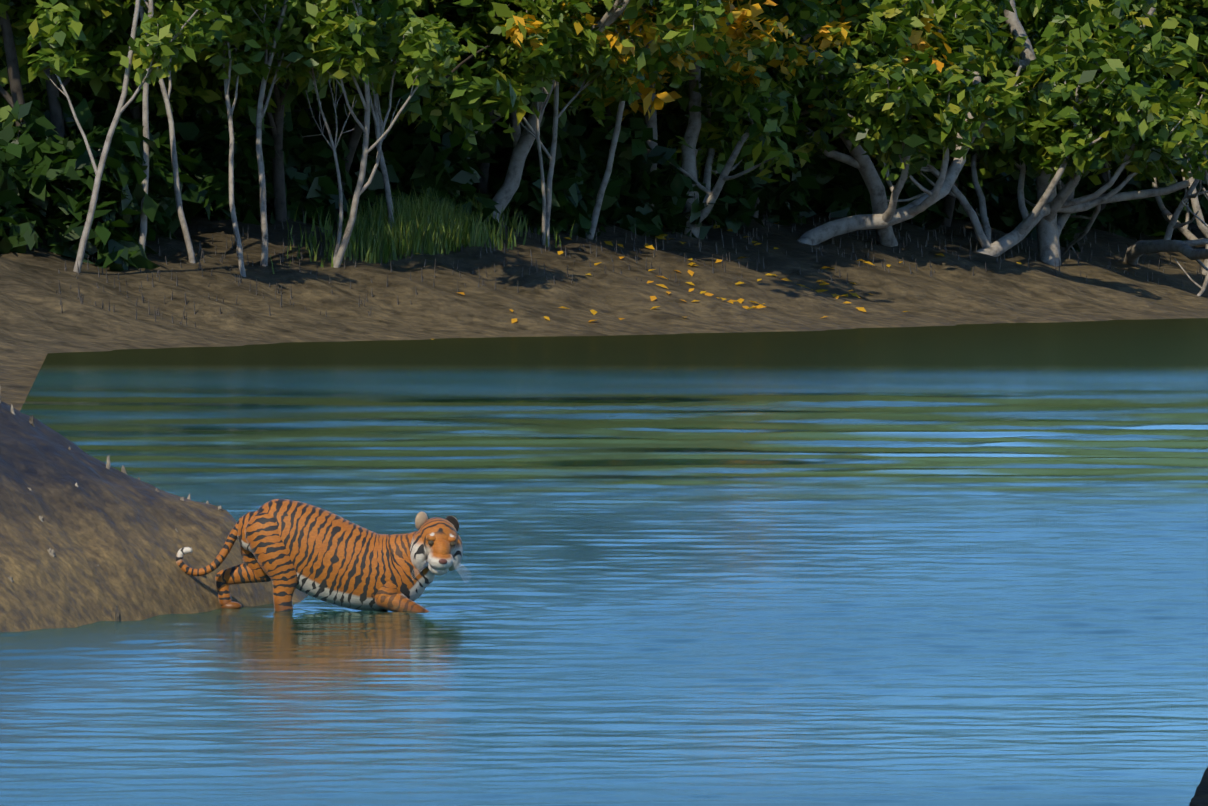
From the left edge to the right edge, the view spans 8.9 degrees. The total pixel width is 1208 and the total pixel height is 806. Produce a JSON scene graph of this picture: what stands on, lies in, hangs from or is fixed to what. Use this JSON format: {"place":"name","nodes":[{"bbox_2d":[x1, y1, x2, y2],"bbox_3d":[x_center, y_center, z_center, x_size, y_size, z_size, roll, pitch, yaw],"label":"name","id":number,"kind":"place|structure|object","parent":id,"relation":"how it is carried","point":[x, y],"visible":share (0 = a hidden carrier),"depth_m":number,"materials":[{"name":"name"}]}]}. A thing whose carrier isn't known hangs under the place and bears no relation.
{"place":"outdoors","nodes":[
{"label":"outdoors","id":0,"kind":"place"},
{"bbox_2d":[270,182,574,273],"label":"bank grass","id":1,"kind":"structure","parent":0,"point":[422,225],"depth_m":190.31,"materials":[{"name":"green plant"}]},
{"bbox_2d":[0,318,1207,805],"bbox_3d":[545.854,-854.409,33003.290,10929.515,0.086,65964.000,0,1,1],"label":"river water","id":2,"kind":"structure","parent":0,"point":[962,564],"depth_m":64.59,"materials":[{"name":"teal liquid"}]},
{"bbox_2d":[0,209,1207,805],"bbox_3d":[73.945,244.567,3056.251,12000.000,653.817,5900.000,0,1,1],"label":"bank ground","id":3,"kind":"structure","parent":0,"point":[36,325],"depth_m":189.31,"materials":[{"name":"brown soil"}]},
{"bbox_2d":[0,401,307,632],"bbox_3d":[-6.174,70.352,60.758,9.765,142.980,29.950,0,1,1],"label":"mud mound","id":4,"kind":"object","parent":3,"relation":"on","point":[118,527],"visible":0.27,"depth_m":59.87,"materials":[{"name":"brown soil"}]},
{"bbox_2d":[0,386,242,620],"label":"mangrove breathing roots","id":5,"kind":"object","parent":4,"relation":"on","point":[52,552],"visible":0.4,"depth_m":61.50,"materials":[{"name":"plant"}]},
{"bbox_2d":[176,499,470,611],"bbox_3d":[-2.131,1.330,60.383,2.328,1.173,0.605,0,2,12],"label":"tiger","id":6,"kind":"object","parent":4,"relation":"on","point":[287,547],"visible":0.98,"depth_m":60.20},
{"bbox_2d":[0,0,1207,339],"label":"mangrove","id":7,"kind":"object","parent":3,"relation":"on","point":[436,146],"depth_m":199.19,"materials":[{"name":"plant"}]}
]}

